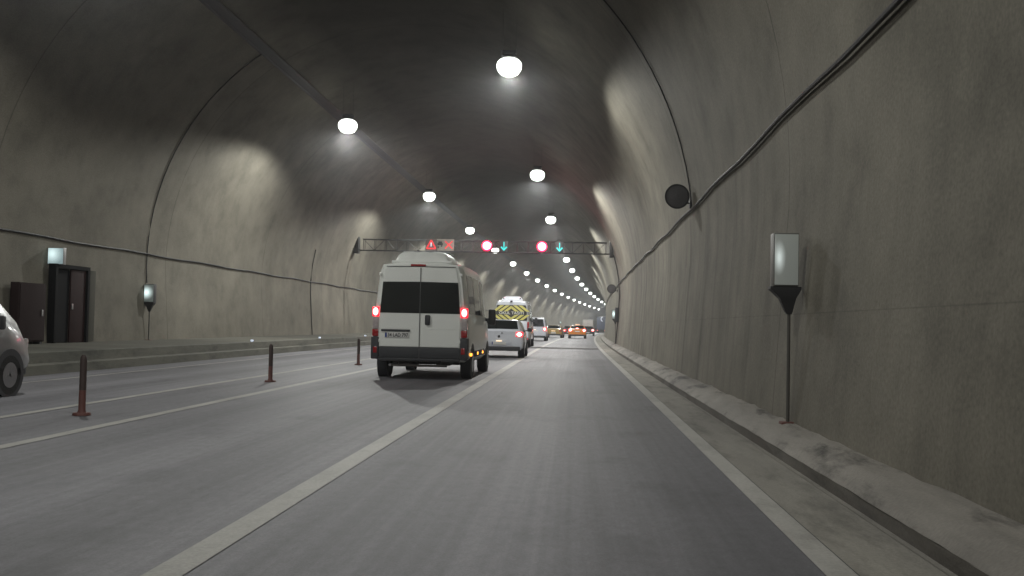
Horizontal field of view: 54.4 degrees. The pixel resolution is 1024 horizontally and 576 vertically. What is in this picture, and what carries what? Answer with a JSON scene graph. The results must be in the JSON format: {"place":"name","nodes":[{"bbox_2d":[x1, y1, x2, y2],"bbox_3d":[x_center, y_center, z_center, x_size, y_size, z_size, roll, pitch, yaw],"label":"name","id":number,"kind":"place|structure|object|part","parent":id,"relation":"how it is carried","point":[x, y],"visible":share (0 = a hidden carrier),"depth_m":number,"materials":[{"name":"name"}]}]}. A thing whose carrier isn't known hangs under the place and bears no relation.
{"place":"outdoors","nodes":[
{"label":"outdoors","id":0,"kind":"place"},
{"bbox_2d":[23,332,603,376],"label":"walkway","id":1,"kind":"structure","parent":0,"point":[50,358],"depth_m":26.95,"materials":[{"name":"concrete"}]},
{"bbox_2d":[9,282,45,343],"bbox_3d":[-12.000,0.632,24.707,0.260,1.520,1.240,1,-2,4],"label":"fire hose cabinet","id":2,"kind":"object","parent":1,"relation":"on","point":[27,307],"visible":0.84,"depth_m":24.56,"materials":[{"name":"black metal"}]},
{"bbox_3d":[-11.900,0.604,24.701,0.017,1.380,1.160,1,-2,4],"label":"door","id":3,"kind":"part","parent":2,"relation":"part of","materials":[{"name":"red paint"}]},
{"bbox_2d":[144,284,156,339],"bbox_3d":[-11.610,0.779,31.886,0.330,1.805,0.220,1,-2,4],"label":"sign box on post","id":4,"kind":"object","parent":1,"relation":"on","point":[150,296],"visible":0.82,"depth_m":31.81,"materials":[{"name":"metal"}]},
{"bbox_2d":[0,333,858,575],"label":"road","id":5,"kind":"structure","parent":0,"point":[564,462],"depth_m":7.71,"materials":[{"name":"grey asphalt"}]},
{"bbox_2d":[0,304,28,396],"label":"car","id":6,"kind":"object","parent":5,"relation":"on","point":[14,358],"visible":0.98,"depth_m":14.65,"materials":[{"name":"silver metal"}]},
{"bbox_2d":[72,355,90,415],"bbox_3d":[-5.181,1.169,12.018,0.220,0.725,0.220,1,-2,4],"label":"delineator post","id":7,"kind":"object","parent":5,"relation":"on","point":[81,411],"visible":1,"depth_m":11.98,"materials":[{"name":"red plastic"}]},
{"bbox_2d":[0,358,371,417],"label":"lane line","id":8,"kind":"object","parent":5,"relation":"on","point":[17,414],"visible":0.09,"depth_m":15.40,"materials":[{"name":"paint"}]},
{"bbox_2d":[0,367,376,448],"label":"lane line","id":9,"kind":"object","parent":5,"relation":"on","point":[93,427],"visible":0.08,"depth_m":11.98,"materials":[{"name":"paint"}]},
{"bbox_2d":[22,347,368,382],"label":"edge line","id":10,"kind":"object","parent":5,"relation":"on","point":[164,368],"visible":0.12,"depth_m":22.83,"materials":[{"name":"paint"}]},
{"bbox_2d":[264,344,275,381],"bbox_3d":[-4.660,1.447,19.234,0.220,0.725,0.220,0,-2,31],"label":"delineator post","id":11,"kind":"object","parent":5,"relation":"on","point":[270,373],"visible":1,"depth_m":19.20,"materials":[{"name":"red plastic"}]},
{"bbox_2d":[141,337,565,575],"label":"lane line","id":12,"kind":"object","parent":5,"relation":"on","point":[190,558],"visible":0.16,"depth_m":6.50,"materials":[{"name":"paint"}]},
{"bbox_2d":[354,339,361,364],"bbox_3d":[-4.249,1.765,27.578,0.220,0.725,0.220,3,-3,-32],"label":"delineator post","id":13,"kind":"object","parent":5,"relation":"on","point":[358,352],"visible":1,"depth_m":27.55,"materials":[{"name":"red plastic"}]},
{"bbox_2d":[371,251,495,378],"bbox_3d":[-1.766,0.680,23.827,2.500,2.800,5.490,1,-2,4],"label":"minibus","id":14,"kind":"object","parent":5,"relation":"on","point":[428,308],"visible":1,"depth_m":21.15,"materials":[{"name":"white paint"}]},
{"bbox_2d":[378,267,420,357],"bbox_3d":[-2.402,0.513,21.169,0.886,1.930,0.049,1,-2,4],"label":"rear door","id":15,"kind":"structure","parent":14,"relation":"in","point":[400,299],"depth_m":21.16,"materials":[{"name":"white paint"}]},
{"bbox_2d":[419,267,462,358],"bbox_3d":[-1.511,0.529,21.106,0.886,1.930,0.049,1,-2,4],"label":"rear door","id":16,"kind":"structure","parent":14,"relation":"in","point":[439,299],"depth_m":21.10,"materials":[{"name":"white paint"}]},
{"bbox_2d":[467,276,484,316],"bbox_3d":[-0.836,0.222,23.306,0.094,0.870,3.342,1,-2,4],"label":"side window","id":17,"kind":"structure","parent":14,"relation":"in","point":[473,286],"depth_m":23.04,"materials":[{"name":"grey glass"}]},
{"bbox_2d":[486,319,531,357],"bbox_3d":[-0.348,1.909,37.760,2.160,1.435,3.886,1,-2,4],"label":"hatchback car","id":18,"kind":"object","parent":5,"relation":"on","point":[506,335],"visible":0.56,"depth_m":35.88,"materials":[{"name":"white paint"}]},
{"bbox_3d":[-0.443,1.321,36.113,1.360,0.316,0.320,1,-2,4],"label":"rear window","id":19,"kind":"part","parent":18,"relation":"part of","materials":[{"name":"black glass"}]},
{"bbox_2d":[494,296,536,346],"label":"school minibus","id":20,"kind":"object","parent":5,"relation":"on","point":[513,308],"visible":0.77,"depth_m":53.10,"materials":[{"name":"white paint"}]},
{"bbox_2d":[528,305,532,321],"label":"side window","id":21,"kind":"structure","parent":20,"relation":"in","point":[530,313],"depth_m":55.25,"materials":[{"name":"grey glass"}]},
{"bbox_2d":[532,317,549,340],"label":"compact van","id":22,"kind":"object","parent":5,"relation":"on","point":[540,328],"visible":0.55,"depth_m":77.96,"materials":[{"name":"grey paint"}]},
{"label":"rear window","id":23,"kind":"part","parent":22,"relation":"part of","materials":[{"name":"black glass"}]},
{"bbox_2d":[547,325,565,337],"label":"taxi car","id":24,"kind":"object","parent":5,"relation":"on","point":[558,330],"visible":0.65,"depth_m":100.90,"materials":[{"name":"yellow paint"}]},
{"bbox_2d":[528,347,598,349],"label":"road joint","id":25,"kind":"object","parent":5,"relation":"on","point":[563,348],"visible":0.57,"depth_m":53.63,"materials":[{"name":"asphalt"}]},
{"bbox_2d":[563,326,569,335],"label":"saloon car","id":26,"kind":"object","parent":5,"relation":"on","point":[566,330],"visible":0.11,"depth_m":126.73,"materials":[{"name":"grey paint"}]},
{"bbox_2d":[567,324,587,338],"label":"taxi car","id":27,"kind":"object","parent":5,"relation":"on","point":[577,330],"visible":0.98,"depth_m":99.74,"materials":[{"name":"orange paint"}]},
{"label":"rear window","id":28,"kind":"part","parent":27,"relation":"part of","materials":[{"name":"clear glass"}]},
{"bbox_2d":[583,320,593,327],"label":"box truck","id":29,"kind":"object","parent":5,"relation":"on","point":[588,322],"visible":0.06,"depth_m":229.23,"materials":[{"name":"paint"}]},
{"bbox_2d":[585,326,595,335],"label":"saloon car","id":30,"kind":"object","parent":5,"relation":"on","point":[590,330],"visible":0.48,"depth_m":137.50,"materials":[{"name":"grey paint"}]},
{"bbox_2d":[597,317,605,332],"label":"lorry","id":31,"kind":"object","parent":5,"relation":"on","point":[600,323],"visible":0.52,"depth_m":270.87,"materials":[{"name":"paint"}]},
{"bbox_2d":[594,334,857,575],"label":"edge line","id":32,"kind":"object","parent":5,"relation":"on","point":[826,561],"visible":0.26,"depth_m":6.88,"materials":[{"name":"paint"}]},
{"bbox_2d":[596,334,957,575],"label":"gutter","id":33,"kind":"object","parent":5,"relation":"on","point":[858,542],"visible":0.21,"depth_m":6.99,"materials":[{"name":"concrete"}]},
{"bbox_2d":[601,339,988,575],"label":"kerb","id":34,"kind":"structure","parent":33,"relation":"on","point":[952,562],"depth_m":6.95,"materials":[{"name":"concrete"}]},
{"bbox_2d":[0,0,1023,552],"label":"tunnel lining","id":35,"kind":"object","parent":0,"point":[880,168],"visible":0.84,"depth_m":25.23,"materials":[{"name":"concrete"}]},
{"bbox_2d":[48,248,65,264],"bbox_3d":[-11.941,-0.835,26.123,0.420,0.440,0.160,1,-2,4],"label":"illuminated sign box","id":36,"kind":"object","parent":35,"relation":"attached to","point":[57,255],"visible":0.98,"depth_m":26.05,"materials":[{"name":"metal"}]},
{"bbox_2d":[47,263,95,342],"bbox_3d":[-11.920,0.438,26.980,0.200,2.080,2.170,1,-2,4],"label":"service door","id":37,"kind":"structure","parent":35,"relation":"attached to","point":[78,293],"depth_m":26.82,"materials":[{"name":"paint"}]},
{"bbox_2d":[67,270,85,341],"bbox_3d":[-11.872,0.497,27.196,0.070,1.960,0.810,1,-2,4],"label":"door leaf","id":38,"kind":"structure","parent":37,"relation":"in","point":[77,286],"depth_m":27.15,"materials":[{"name":"paint"}]},
{"bbox_2d":[146,54,260,282],"bbox_3d":[-9.832,-3.920,32.063,3.781,7.588,0.036,1,-2,4],"label":"feed cable","id":39,"kind":"object","parent":35,"relation":"attached to","point":[175,151],"visible":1,"depth_m":32.12,"materials":[{"name":"black rubber"}]},
{"bbox_2d":[0,228,558,320],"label":"power cable","id":40,"kind":"object","parent":35,"relation":"attached to","point":[17,231],"visible":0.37,"depth_m":31.96,"materials":[{"name":"black rubber"}]},
{"bbox_2d":[310,250,315,334],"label":"conduit","id":41,"kind":"object","parent":35,"relation":"attached to","point":[310,293],"depth_m":51.78,"materials":[{"name":"grey metal"}]},
{"bbox_2d":[338,93,356,133],"bbox_3d":[-6.383,-7.099,38.824,0.740,2.150,0.740,1,-2,4],"label":"ceiling lamp","id":42,"kind":"object","parent":35,"relation":"hanging from","point":[347,123],"visible":1,"depth_m":38.59,"materials":[{"name":"metal"}]},
{"bbox_2d":[199,0,604,309],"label":"cable tray","id":43,"kind":"object","parent":35,"relation":"attached to","point":[223,13],"visible":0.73,"depth_m":36.62,"materials":[{"name":"metal"}]},
{"bbox_2d":[423,170,434,201],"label":"ceiling lamp","id":44,"kind":"object","parent":35,"relation":"hanging from","point":[429,195],"visible":0.98,"depth_m":59.67,"materials":[{"name":"metal"}]},
{"bbox_2d":[466,224,473,233],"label":"ceiling lamp","id":45,"kind":"object","parent":35,"relation":"hanging from","point":[469,229],"visible":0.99,"depth_m":80.77,"materials":[{"name":"glass"}]},
{"bbox_2d":[354,237,613,257],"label":"sign gantry","id":46,"kind":"object","parent":35,"relation":"attached to","point":[357,250],"visible":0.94,"depth_m":59.31,"materials":[{"name":"grey metal"}]},
{"bbox_2d":[426,239,436,250],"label":"warning sign panel","id":47,"kind":"object","parent":46,"relation":"attached to","point":[431,244],"visible":1,"depth_m":59.20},
{"bbox_2d":[437,239,443,250],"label":"pictogram sign panel","id":48,"kind":"object","parent":46,"relation":"attached to","point":[440,244],"visible":1,"depth_m":59.17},
{"bbox_2d":[443,239,453,250],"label":"lane closed signal","id":49,"kind":"object","parent":46,"relation":"attached to","point":[448,244],"visible":1,"depth_m":59.13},
{"bbox_2d":[482,239,491,252],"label":"red signal lamp","id":50,"kind":"object","parent":46,"relation":"attached to","point":[486,245],"visible":1,"depth_m":58.99,"materials":[{"name":"red plastic"}]},
{"bbox_2d":[500,241,507,251],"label":"lane arrow signal","id":51,"kind":"object","parent":46,"relation":"attached to","point":[503,246],"visible":1,"depth_m":58.92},
{"bbox_2d":[537,240,546,253],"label":"red signal lamp","id":52,"kind":"object","parent":46,"relation":"attached to","point":[541,246],"visible":1,"depth_m":58.78,"materials":[{"name":"red"}]},
{"bbox_2d":[555,241,563,252],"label":"lane arrow signal","id":53,"kind":"object","parent":46,"relation":"attached to","point":[559,247],"visible":1,"depth_m":58.71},
{"bbox_2d":[497,12,521,76],"bbox_3d":[-0.066,-7.315,29.415,0.740,2.150,0.740,1,-2,4],"label":"ceiling lamp","id":54,"kind":"object","parent":35,"relation":"hanging from","point":[509,64],"visible":0.97,"depth_m":29.17,"materials":[{"name":"paint"}]},
{"bbox_2d":[530,162,544,180],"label":"ceiling lamp","id":55,"kind":"object","parent":35,"relation":"hanging from","point":[537,173],"visible":0.97,"depth_m":50.27,"materials":[{"name":"metal"}]},
{"bbox_2d":[546,214,555,223],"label":"ceiling lamp","id":56,"kind":"object","parent":35,"relation":"hanging from","point":[550,219],"visible":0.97,"depth_m":71.33,"materials":[{"name":"metal"}]},
{"bbox_2d":[563,256,569,261],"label":"ceiling lamp","id":57,"kind":"object","parent":35,"relation":"hanging from","point":[566,259],"visible":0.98,"depth_m":113.50,"materials":[{"name":"glass"}]},
{"bbox_2d":[607,284,617,292],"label":"horn loudspeaker","id":58,"kind":"object","parent":35,"relation":"attached to","point":[611,288],"visible":1,"depth_m":60.18,"materials":[{"name":"paint"}]},
{"bbox_2d":[614,256,619,343],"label":"wall conduit","id":59,"kind":"object","parent":35,"relation":"attached to","point":[619,296],"depth_m":59.32,"materials":[{"name":"black plastic"}]},
{"bbox_2d":[615,308,618,321],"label":"wall cabinet","id":60,"kind":"object","parent":35,"relation":"attached to","point":[616,314],"depth_m":58.70,"materials":[{"name":"paint"}]},
{"bbox_2d":[615,308,617,320],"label":"door","id":61,"kind":"structure","parent":60,"relation":"in","point":[616,309],"depth_m":58.70,"materials":[{"name":"plastic"}]},
{"bbox_2d":[603,0,692,206],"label":"feed cable","id":62,"kind":"object","parent":35,"relation":"attached to","point":[663,96],"visible":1,"depth_m":21.75,"materials":[{"name":"black rubber"}]},
{"bbox_2d":[665,184,691,208],"bbox_3d":[3.637,-1.977,21.851,0.642,0.544,0.513,1,-2,1],"label":"horn loudspeaker","id":63,"kind":"object","parent":35,"relation":"attached to","point":[677,196],"visible":0.94,"depth_m":21.61,"materials":[{"name":"paint"}]},
{"bbox_2d":[605,0,902,310],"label":"power cable","id":64,"kind":"object","parent":35,"relation":"attached to","point":[879,20],"visible":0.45,"depth_m":10.88,"materials":[{"name":"black rubber"}]},
{"bbox_2d":[601,334,1023,575],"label":"walkway","id":65,"kind":"structure","parent":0,"point":[986,541],"depth_m":6.70,"materials":[{"name":"concrete"}]},
{"bbox_2d":[612,309,615,343],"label":"sign box on post","id":66,"kind":"object","parent":65,"relation":"on","point":[613,314],"visible":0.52,"depth_m":60.01,"materials":[{"name":"metal"}]},
{"bbox_2d":[768,233,801,424],"bbox_3d":[2.967,0.442,10.864,0.330,2.075,0.220,1,-2,4],"label":"sign box on post","id":67,"kind":"object","parent":65,"relation":"on","point":[784,288],"visible":0.92,"depth_m":10.79,"materials":[{"name":"silver metal"}]}
]}

